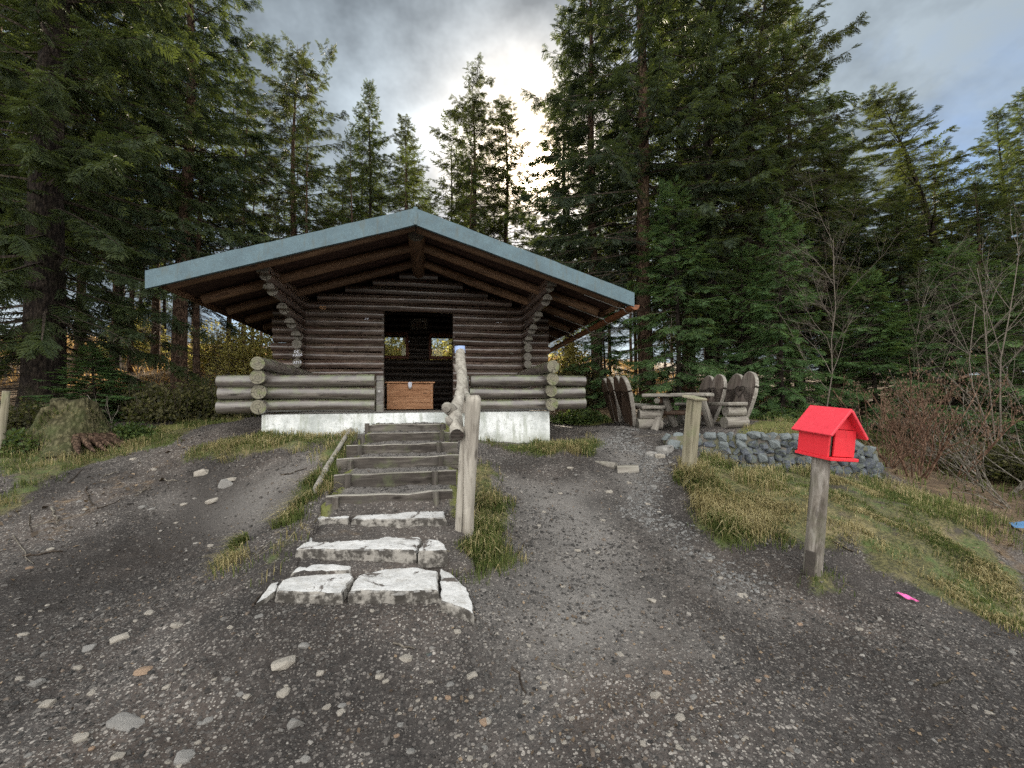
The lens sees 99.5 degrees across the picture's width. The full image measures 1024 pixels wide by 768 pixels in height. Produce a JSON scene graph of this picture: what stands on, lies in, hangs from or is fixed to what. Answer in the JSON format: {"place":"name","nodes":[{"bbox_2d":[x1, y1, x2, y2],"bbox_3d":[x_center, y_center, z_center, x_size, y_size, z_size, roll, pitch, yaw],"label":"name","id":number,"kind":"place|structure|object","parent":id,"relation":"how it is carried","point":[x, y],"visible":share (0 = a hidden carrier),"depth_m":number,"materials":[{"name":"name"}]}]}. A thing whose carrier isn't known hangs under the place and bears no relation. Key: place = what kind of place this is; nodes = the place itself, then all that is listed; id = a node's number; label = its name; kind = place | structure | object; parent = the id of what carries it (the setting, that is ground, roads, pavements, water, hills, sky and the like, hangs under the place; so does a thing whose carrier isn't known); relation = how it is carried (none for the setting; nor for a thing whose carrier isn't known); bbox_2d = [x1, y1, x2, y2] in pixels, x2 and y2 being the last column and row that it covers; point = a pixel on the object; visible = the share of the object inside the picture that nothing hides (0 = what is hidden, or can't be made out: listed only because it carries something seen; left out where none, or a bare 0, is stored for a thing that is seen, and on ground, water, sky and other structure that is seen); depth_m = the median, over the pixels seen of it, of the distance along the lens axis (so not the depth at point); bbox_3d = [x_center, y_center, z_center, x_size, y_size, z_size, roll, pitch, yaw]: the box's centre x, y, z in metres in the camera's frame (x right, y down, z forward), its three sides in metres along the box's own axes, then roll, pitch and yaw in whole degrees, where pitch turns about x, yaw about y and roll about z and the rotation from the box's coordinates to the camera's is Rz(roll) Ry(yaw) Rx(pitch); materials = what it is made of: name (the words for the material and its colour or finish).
{"place":"outdoors","nodes":[
{"label":"outdoors","id":0,"kind":"place"},
{"bbox_2d":[0,336,1023,767],"bbox_3d":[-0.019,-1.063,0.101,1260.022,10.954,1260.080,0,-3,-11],"label":"ground","id":1,"kind":"structure","parent":0,"point":[262,746],"depth_m":2.57,"materials":[{"name":"gravel"}]},
{"bbox_2d":[0,391,10,448],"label":"stake","id":2,"kind":"object","parent":1,"relation":"on","point":[4,404],"visible":0.86,"depth_m":5.88,"materials":[{"name":"brown wood"}]},
{"bbox_2d":[0,424,41,455],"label":"shrub","id":3,"kind":"object","parent":1,"relation":"on","point":[17,435],"visible":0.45,"depth_m":5.95,"materials":[{"name":"green plant"}]},
{"bbox_2d":[0,5,72,387],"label":"spruce tree","id":4,"kind":"object","parent":1,"relation":"on","point":[10,42],"visible":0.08,"depth_m":11.65,"materials":[{"name":"green plant"}]},
{"bbox_2d":[0,397,80,430],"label":"shrub","id":5,"kind":"object","parent":1,"relation":"on","point":[19,418],"visible":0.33,"depth_m":7.09,"materials":[{"name":"green plant"}]},
{"bbox_2d":[0,6,109,371],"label":"spruce tree","id":6,"kind":"object","parent":1,"relation":"on","point":[15,34],"visible":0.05,"depth_m":13.29,"materials":[{"name":"green plant"}]},
{"bbox_2d":[4,397,128,456],"bbox_3d":[-6.522,0.601,6.527,1.758,0.811,1.620,0,-3,-11],"label":"tree stump","id":7,"kind":"object","parent":1,"relation":"on","point":[75,426],"visible":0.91,"depth_m":6.22,"materials":[{"name":"plant"}]},
{"bbox_2d":[0,0,147,379],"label":"spruce tree","id":8,"kind":"object","parent":1,"relation":"on","point":[82,131],"visible":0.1,"depth_m":13.70,"materials":[{"name":"green plant"}]},
{"bbox_2d":[19,344,150,421],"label":"young spruce","id":9,"kind":"object","parent":1,"relation":"on","point":[96,379],"visible":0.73,"depth_m":8.12,"materials":[{"name":"green plant"}]},
{"bbox_2d":[15,0,205,375],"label":"spruce tree","id":10,"kind":"object","parent":1,"relation":"on","point":[137,200],"visible":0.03,"depth_m":14.57,"materials":[{"name":"green plant"}]},
{"bbox_2d":[65,71,167,389],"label":"spruce","id":11,"kind":"object","parent":1,"relation":"on","point":[114,288],"visible":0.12,"depth_m":12.56,"materials":[{"name":"green plant"}]},
{"bbox_2d":[106,712,144,731],"bbox_3d":[-1.699,1.494,1.908,0.160,0.034,0.078,9,11,11],"label":"loose stone","id":12,"kind":"object","parent":1,"relation":"on","point":[124,721],"visible":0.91,"depth_m":1.90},
{"bbox_2d":[108,419,158,440],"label":"shrub","id":13,"kind":"object","parent":1,"relation":"on","point":[125,431],"visible":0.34,"depth_m":6.80,"materials":[{"name":"green plant"}]},
{"bbox_2d":[97,307,170,358],"bbox_3d":[-16.613,-2.229,19.207,3.596,2.579,2.674,-2,-3,26],"label":"shrub","id":14,"kind":"object","parent":1,"relation":"on","point":[143,345],"visible":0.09,"depth_m":18.84,"materials":[{"name":"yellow plant"}]},
{"bbox_2d":[0,0,270,425],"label":"spruce tree","id":15,"kind":"object","parent":1,"relation":"on","point":[50,167],"visible":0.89,"depth_m":8.63,"materials":[{"name":"green plant"}]},
{"bbox_2d":[71,3,217,368],"bbox_3d":[-13.836,-8.050,16.881,5.226,15.924,4.343,-1,-3,10],"label":"spruce tree","id":16,"kind":"object","parent":1,"relation":"on","point":[156,329],"visible":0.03,"depth_m":16.62,"materials":[{"name":"green plant"}]},
{"bbox_2d":[109,379,184,419],"bbox_3d":[-7.387,0.319,8.912,1.289,0.892,1.924,1,-3,-36],"label":"shrub","id":17,"kind":"object","parent":1,"relation":"on","point":[130,395],"visible":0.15,"depth_m":8.45,"materials":[{"name":"green plant"}]},
{"bbox_2d":[120,376,222,423],"bbox_3d":[-6.489,0.307,8.466,1.601,0.951,1.810,-2,-3,22],"label":"shrub","id":18,"kind":"object","parent":1,"relation":"on","point":[142,410],"visible":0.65,"depth_m":7.95,"materials":[{"name":"green plant"}]},
{"bbox_2d":[67,0,295,390],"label":"spruce tree","id":19,"kind":"object","parent":1,"relation":"on","point":[217,182],"visible":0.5,"depth_m":12.12,"materials":[{"name":"green plant"}]},
{"bbox_2d":[139,374,259,422],"bbox_3d":[-6.073,0.291,8.602,2.138,0.992,1.432,1,-3,-22],"label":"shrub","id":20,"kind":"object","parent":1,"relation":"on","point":[213,401],"visible":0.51,"depth_m":8.26,"materials":[{"name":"green plant"}]},
{"bbox_2d":[134,20,267,390],"bbox_3d":[-9.133,-5.000,12.743,3.360,11.474,3.212,-3,-3,40],"label":"spruce","id":21,"kind":"object","parent":1,"relation":"on","point":[196,365],"visible":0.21,"depth_m":12.59,"materials":[{"name":"green plant"}]},
{"bbox_2d":[167,318,254,371],"bbox_3d":[-11.679,-1.498,17.103,2.340,2.257,3.146,-2,-3,27],"label":"shrub","id":22,"kind":"object","parent":1,"relation":"on","point":[206,352],"visible":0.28,"depth_m":16.56,"materials":[{"name":"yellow plant"}]},
{"bbox_2d":[188,57,273,349],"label":"spruce","id":23,"kind":"object","parent":1,"relation":"on","point":[230,320],"visible":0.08,"depth_m":18.11,"materials":[{"name":"green plant"}]},
{"bbox_2d":[201,76,280,354],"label":"spruce tree","id":24,"kind":"object","parent":1,"relation":"on","point":[248,113],"visible":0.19,"depth_m":17.40,"materials":[{"name":"green plant"}]},
{"bbox_2d":[204,318,291,380],"bbox_3d":[-9.409,-1.208,15.546,2.674,2.579,3.596,0,-3,-10],"label":"shrub","id":25,"kind":"object","parent":1,"relation":"on","point":[255,347],"visible":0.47,"depth_m":14.84,"materials":[{"name":"green plant"}]},
{"bbox_2d":[208,30,370,359],"bbox_3d":[-9.204,-7.525,18.303,6.194,15.006,5.550,-2,-3,35],"label":"spruce tree","id":26,"kind":"object","parent":1,"relation":"on","point":[300,66],"visible":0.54,"depth_m":18.23,"materials":[{"name":"green plant"}]},
{"bbox_2d":[260,112,347,238],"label":"spruce","id":27,"kind":"object","parent":1,"relation":"on","point":[301,220],"visible":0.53,"depth_m":14.07,"materials":[{"name":"green plant"}]},
{"bbox_2d":[314,160,367,225],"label":"spruce tree","id":28,"kind":"object","parent":1,"relation":"on","point":[338,203],"visible":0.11,"depth_m":22.28,"materials":[{"name":"green plant"}]},
{"bbox_2d":[323,127,368,227],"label":"spruce","id":29,"kind":"object","parent":1,"relation":"on","point":[350,189],"visible":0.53,"depth_m":16.98,"materials":[{"name":"green plant"}]},
{"bbox_2d":[329,113,391,225],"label":"spruce","id":30,"kind":"object","parent":1,"relation":"on","point":[350,129],"visible":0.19,"depth_m":21.15,"materials":[{"name":"green plant"}]},
{"bbox_2d":[322,78,402,223],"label":"spruce tree","id":31,"kind":"object","parent":1,"relation":"on","point":[370,154],"visible":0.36,"depth_m":20.36,"materials":[{"name":"green plant"}]},
{"bbox_2d":[255,422,474,626],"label":"garden stairs","id":32,"kind":"structure","parent":1,"relation":"on","point":[399,555],"depth_m":3.49,"materials":[{"name":"stone"}]},
{"bbox_2d":[319,422,456,520],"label":"tread gravel","id":33,"kind":"structure","parent":32,"relation":"on","point":[447,512],"depth_m":4.53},
{"bbox_2d":[442,346,480,538],"bbox_3d":[-0.599,0.433,4.958,0.335,2.109,2.879,0,-3,-7],"label":"handrail","id":34,"kind":"object","parent":32,"relation":"on","point":[469,406],"visible":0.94,"depth_m":3.58,"materials":[{"name":"grey wood"}]},
{"bbox_2d":[145,206,639,442],"bbox_3d":[-1.971,-0.459,9.493,7.184,4.145,6.966,0,-3,-11],"label":"log cabin","id":35,"kind":"object","parent":1,"relation":"on","point":[332,308],"visible":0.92,"depth_m":7.59,"materials":[{"name":"brown wood"}]},
{"bbox_2d":[385,382,434,408],"bbox_3d":[-2.239,0.258,9.578,1.050,0.589,0.624,0,-3,-11],"label":"wooden chest","id":36,"kind":"object","parent":35,"relation":"on","point":[409,395],"visible":0.99,"depth_m":9.34,"materials":[{"name":"brown wood"}]},
{"bbox_2d":[385,337,405,355],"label":"shrub","id":37,"kind":"object","parent":1,"relation":"on","point":[400,350],"visible":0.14,"depth_m":17.16,"materials":[{"name":"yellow plant"}]},
{"bbox_2d":[0,422,813,663],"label":"gravel","id":38,"kind":"structure","parent":1,"relation":"on","point":[276,532],"depth_m":3.81,"materials":[{"name":"gravel"}]},
{"bbox_2d":[383,146,430,346],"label":"spruce","id":39,"kind":"object","parent":1,"relation":"on","point":[408,200],"visible":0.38,"depth_m":18.45,"materials":[{"name":"green plant"}]},
{"bbox_2d":[377,113,440,346],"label":"spruce tree","id":40,"kind":"object","parent":1,"relation":"on","point":[405,134],"visible":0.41,"depth_m":21.35,"materials":[{"name":"green plant"}]},
{"bbox_2d":[0,333,825,410],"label":"dry bracken","id":41,"kind":"object","parent":1,"relation":"on","point":[141,367],"visible":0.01,"depth_m":15.71,"materials":[{"name":"plant"}]},
{"bbox_2d":[425,108,485,355],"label":"spruce","id":42,"kind":"object","parent":1,"relation":"on","point":[445,119],"visible":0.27,"depth_m":21.75,"materials":[{"name":"green plant"}]},
{"bbox_2d":[445,132,499,239],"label":"spruce","id":43,"kind":"object","parent":1,"relation":"on","point":[480,198],"visible":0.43,"depth_m":17.05,"materials":[{"name":"green plant"}]},
{"bbox_2d":[428,52,537,355],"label":"spruce tree","id":44,"kind":"object","parent":1,"relation":"on","point":[473,118],"visible":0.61,"depth_m":20.04,"materials":[{"name":"green plant"}]},
{"bbox_2d":[463,94,553,345],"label":"spruce tree","id":45,"kind":"object","parent":1,"relation":"on","point":[515,150],"visible":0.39,"depth_m":21.17,"materials":[{"name":"green plant"}]},
{"bbox_2d":[0,436,1022,767],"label":"path debris","id":46,"kind":"object","parent":1,"relation":"on","point":[584,662],"visible":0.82,"depth_m":2.22,"materials":[{"name":"grey plant"}]},
{"bbox_2d":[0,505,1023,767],"bbox_3d":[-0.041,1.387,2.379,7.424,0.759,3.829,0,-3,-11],"label":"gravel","id":47,"kind":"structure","parent":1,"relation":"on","point":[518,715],"depth_m":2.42,"materials":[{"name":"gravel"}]},
{"bbox_2d":[0,414,1023,636],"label":"grass","id":48,"kind":"structure","parent":1,"relation":"on","point":[730,538],"depth_m":4.25,"materials":[{"name":"plant"}]},
{"bbox_2d":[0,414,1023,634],"bbox_3d":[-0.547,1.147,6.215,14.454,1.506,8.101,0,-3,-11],"label":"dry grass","id":49,"kind":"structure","parent":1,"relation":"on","point":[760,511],"depth_m":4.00,"materials":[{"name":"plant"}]},
{"bbox_2d":[0,428,1023,560],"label":"grass tufts","id":50,"kind":"object","parent":1,"relation":"on","point":[482,531],"visible":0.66,"depth_m":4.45,"materials":[{"name":"plant"}]},
{"bbox_2d":[520,56,606,358],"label":"spruce tree","id":51,"kind":"object","parent":1,"relation":"on","point":[543,176],"visible":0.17,"depth_m":18.82,"materials":[{"name":"green plant"}]},
{"bbox_2d":[548,333,590,386],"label":"shrub","id":52,"kind":"object","parent":1,"relation":"on","point":[570,350],"visible":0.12,"depth_m":15.05,"materials":[{"name":"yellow plant"}]},
{"bbox_2d":[549,406,610,424],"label":"shrub","id":53,"kind":"object","parent":1,"relation":"on","point":[576,416],"visible":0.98,"depth_m":9.51,"materials":[{"name":"green plant"}]},
{"bbox_2d":[555,355,604,406],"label":"shrub","id":54,"kind":"object","parent":1,"relation":"on","point":[588,392],"visible":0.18,"depth_m":12.45,"materials":[{"name":"green plant"}]},
{"bbox_2d":[501,0,680,395],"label":"spruce tree","id":55,"kind":"object","parent":1,"relation":"on","point":[592,69],"visible":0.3,"depth_m":14.45,"materials":[{"name":"green plant"}]},
{"bbox_2d":[562,275,650,409],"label":"young spruce","id":56,"kind":"object","parent":1,"relation":"on","point":[615,361],"visible":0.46,"depth_m":12.30,"materials":[{"name":"green plant"}]},
{"bbox_2d":[602,375,664,429],"bbox_3d":[2.330,0.342,8.608,0.729,1.017,1.762,0,-1,-3],"label":"heart bench","id":57,"kind":"object","parent":1,"relation":"on","point":[619,397],"visible":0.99,"depth_m":8.02,"materials":[{"name":"grey wood"}]},
{"bbox_2d":[532,0,785,403],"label":"spruce tree","id":58,"kind":"object","parent":1,"relation":"on","point":[637,151],"visible":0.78,"depth_m":12.03,"materials":[{"name":"green plant"}]},
{"bbox_2d":[642,393,714,429],"bbox_3d":[3.020,0.538,7.829,1.080,0.733,0.941,-2,-3,38],"label":"picnic table","id":59,"kind":"object","parent":1,"relation":"on","point":[665,400],"visible":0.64,"depth_m":7.71,"materials":[{"name":"grey wood"}]},
{"bbox_2d":[596,427,775,600],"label":"washed gravel","id":60,"kind":"structure","parent":1,"relation":"on","point":[648,520],"depth_m":4.35,"materials":[{"name":"gravel"}]},
{"bbox_2d":[616,175,768,418],"bbox_3d":[4.099,-2.039,10.836,3.899,6.558,3.682,1,-3,-22],"label":"young spruce","id":61,"kind":"object","parent":1,"relation":"on","point":[692,335],"visible":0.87,"depth_m":10.78,"materials":[{"name":"green plant"}]},
{"bbox_2d":[681,395,706,469],"bbox_3d":[2.110,0.683,5.061,0.200,1.116,0.279,1,-3,-28],"label":"square post","id":62,"kind":"object","parent":1,"relation":"on","point":[691,428],"visible":0.79,"depth_m":5.01,"materials":[{"name":"brown wood"}]},
{"bbox_2d":[605,0,785,392],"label":"spruce tree","id":63,"kind":"object","parent":1,"relation":"on","point":[689,390],"visible":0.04,"depth_m":16.37,"materials":[{"name":"green plant"}]},
{"bbox_2d":[675,371,758,427],"bbox_3d":[3.826,0.294,8.167,0.729,1.000,1.472,0,-3,-15],"label":"heart bench","id":64,"kind":"object","parent":1,"relation":"on","point":[740,391],"visible":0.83,"depth_m":7.83,"materials":[{"name":"grey wood"}]},
{"bbox_2d":[601,0,856,402],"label":"spruce tree","id":65,"kind":"object","parent":1,"relation":"on","point":[706,138],"visible":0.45,"depth_m":12.31,"materials":[{"name":"green plant"}]},
{"bbox_2d":[681,242,820,415],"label":"young spruce","id":66,"kind":"object","parent":1,"relation":"on","point":[739,333],"visible":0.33,"depth_m":11.61,"materials":[{"name":"green plant"}]},
{"bbox_2d":[667,44,845,400],"bbox_3d":[9.834,-6.702,18.303,6.860,16.260,7.006,-1,-3,17],"label":"spruce tree","id":67,"kind":"object","parent":1,"relation":"on","point":[757,240],"visible":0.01,"depth_m":16.99,"materials":[{"name":"green plant"}]},
{"bbox_2d":[661,425,891,477],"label":"stone wall","id":68,"kind":"structure","parent":1,"relation":"on","point":[754,448],"depth_m":5.86,"materials":[{"name":"stone"}]},
{"bbox_2d":[749,409,803,421],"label":"shrub","id":69,"kind":"object","parent":1,"relation":"on","point":[772,414],"visible":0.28,"depth_m":8.84,"materials":[{"name":"green plant"}]},
{"bbox_2d":[662,0,899,402],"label":"spruce tree","id":70,"kind":"object","parent":1,"relation":"on","point":[827,40],"visible":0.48,"depth_m":12.38,"materials":[{"name":"green plant"}]},
{"bbox_2d":[716,199,871,419],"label":"young spruce","id":71,"kind":"object","parent":1,"relation":"on","point":[780,336],"visible":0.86,"depth_m":9.87,"materials":[{"name":"green plant"}]},
{"bbox_2d":[720,0,918,410],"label":"spruce tree","id":72,"kind":"object","parent":1,"relation":"on","point":[798,55],"visible":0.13,"depth_m":15.17,"materials":[{"name":"green plant"}]},
{"bbox_2d":[791,405,867,576],"bbox_3d":[2.441,0.941,3.314,0.349,1.557,0.372,0,-3,-11],"label":"box post","id":73,"kind":"object","parent":1,"relation":"on","point":[827,435],"visible":0.88,"depth_m":3.31,"materials":[{"name":"brown wood"}]},
{"bbox_2d":[832,430,855,457],"bbox_3d":[2.475,0.445,3.233,0.184,0.199,0.018,4,1,-11],"label":"door","id":74,"kind":"structure","parent":73,"relation":"in","point":[843,440],"depth_m":3.22,"materials":[{"name":"red paint"}]},
{"bbox_2d":[730,114,940,414],"bbox_3d":[11.250,-4.053,15.683,6.244,11.458,6.376,0,-3,-9],"label":"spruce tree","id":75,"kind":"object","parent":1,"relation":"on","point":[852,238],"visible":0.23,"depth_m":14.97,"materials":[{"name":"green plant"}]},
{"bbox_2d":[765,167,922,406],"bbox_3d":[6.487,-1.621,8.844,2.850,5.515,2.983,-2,-3,22],"label":"birch tree","id":76,"kind":"object","parent":1,"relation":"on","point":[828,277],"visible":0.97,"depth_m":9.00,"materials":[{"name":"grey plant"}]},
{"bbox_2d":[805,181,927,414],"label":"spruce tree","id":77,"kind":"object","parent":1,"relation":"on","point":[855,233],"visible":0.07,"depth_m":16.47,"materials":[{"name":"green plant"}]},
{"bbox_2d":[717,411,1023,528],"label":"forest grass","id":78,"kind":"structure","parent":1,"relation":"on","point":[963,498],"depth_m":6.02,"materials":[{"name":"plant"}]},
{"bbox_2d":[812,375,958,468],"bbox_3d":[5.252,0.538,6.257,1.696,1.400,1.143,0,-3,-2],"label":"bare shrub","id":79,"kind":"object","parent":1,"relation":"on","point":[901,450],"visible":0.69,"depth_m":6.08,"materials":[{"name":"plant"}]},
{"bbox_2d":[777,265,1023,443],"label":"young spruce","id":80,"kind":"object","parent":1,"relation":"on","point":[874,369],"visible":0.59,"depth_m":10.38,"materials":[{"name":"green plant"}]},
{"bbox_2d":[832,348,992,479],"bbox_3d":[5.632,0.439,5.949,1.493,1.829,2.216,0,-3,-3],"label":"bare shrub","id":81,"kind":"object","parent":1,"relation":"on","point":[922,456],"visible":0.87,"depth_m":5.93,"materials":[{"name":"plant"}]},
{"bbox_2d":[837,183,988,425],"bbox_3d":[12.802,-2.381,14.110,4.068,8.364,3.664,-2,-3,30],"label":"spruce tree","id":82,"kind":"object","parent":1,"relation":"on","point":[894,212],"visible":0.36,"depth_m":14.00,"materials":[{"name":"green plant"}]},
{"bbox_2d":[803,81,1023,424],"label":"spruce tree","id":83,"kind":"object","parent":1,"relation":"on","point":[904,165],"visible":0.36,"depth_m":15.91,"materials":[{"name":"green plant"}]},
{"bbox_2d":[869,162,1000,413],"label":"spruce tree","id":84,"kind":"object","parent":1,"relation":"on","point":[903,181],"visible":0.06,"depth_m":18.04,"materials":[{"name":"green plant"}]},
{"bbox_2d":[847,236,1023,450],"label":"young spruce","id":85,"kind":"object","parent":1,"relation":"on","point":[978,320],"visible":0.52,"depth_m":10.56,"materials":[{"name":"green plant"}]},
{"bbox_2d":[853,353,1023,477],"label":"bare shrub","id":86,"kind":"object","parent":1,"relation":"on","point":[1013,421],"visible":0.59,"depth_m":6.63,"materials":[{"name":"plant"}]},
{"bbox_2d":[858,347,1023,497],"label":"bare shrub","id":87,"kind":"object","parent":1,"relation":"on","point":[1019,487],"visible":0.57,"depth_m":6.54,"materials":[{"name":"plant"}]},
{"bbox_2d":[863,228,1020,441],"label":"birch tree","id":88,"kind":"object","parent":1,"relation":"on","point":[960,245],"visible":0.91,"depth_m":9.95,"materials":[{"name":"brown plant"}]},
{"bbox_2d":[905,134,981,409],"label":"spruce","id":89,"kind":"object","parent":1,"relation":"on","point":[927,149],"visible":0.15,"depth_m":18.51,"materials":[{"name":"green plant"}]},
{"bbox_2d":[875,397,1023,508],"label":"bare shrub","id":90,"kind":"object","parent":1,"relation":"on","point":[992,488],"visible":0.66,"depth_m":5.79,"materials":[{"name":"plant"}]},
{"bbox_2d":[900,430,1023,479],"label":"shrub","id":91,"kind":"object","parent":1,"relation":"on","point":[996,460],"visible":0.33,"depth_m":7.81,"materials":[{"name":"brown plant"}]},
{"bbox_2d":[906,175,1023,433],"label":"spruce tree","id":92,"kind":"object","parent":1,"relation":"on","point":[980,223],"visible":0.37,"depth_m":13.53,"materials":[{"name":"green plant"}]},
{"bbox_2d":[912,174,1023,451],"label":"birch tree","id":93,"kind":"object","parent":1,"relation":"on","point":[997,342],"visible":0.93,"depth_m":8.42,"materials":[{"name":"brown plant"}]},
{"bbox_2d":[930,262,1023,452],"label":"young spruce","id":94,"kind":"object","parent":1,"relation":"on","point":[1020,329],"visible":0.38,"depth_m":10.81,"materials":[{"name":"green plant"}]},
{"bbox_2d":[939,400,1023,482],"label":"bare shrub","id":95,"kind":"object","parent":1,"relation":"on","point":[1003,444],"visible":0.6,"depth_m":7.24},
{"bbox_2d":[943,87,1023,420],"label":"spruce tree","id":96,"kind":"object","parent":1,"relation":"on","point":[1017,160],"visible":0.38,"depth_m":15.07,"materials":[{"name":"green plant"}]},
{"bbox_2d":[951,105,1023,419],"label":"spruce tree","id":97,"kind":"object","parent":1,"relation":"on","point":[996,123],"visible":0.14,"depth_m":17.39,"materials":[{"name":"green plant"}]},
{"bbox_2d":[954,446,1023,486],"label":"shrub","id":98,"kind":"object","parent":1,"relation":"on","point":[1012,479],"visible":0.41,"depth_m":7.52,"materials":[{"name":"brown plant"}]},
{"bbox_2d":[955,302,1023,425],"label":"birch tree","id":99,"kind":"object","parent":1,"relation":"on","point":[1002,370],"visible":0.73,"depth_m":9.13,"materials":[{"name":"brown plant"}]},
{"bbox_2d":[0,379,1023,573],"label":"leaf litter","id":100,"kind":"object","parent":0,"point":[33,534],"visible":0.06,"depth_m":5.18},
{"bbox_2d":[0,0,1023,374],"label":"sky","id":101,"kind":"structure","parent":0,"point":[966,57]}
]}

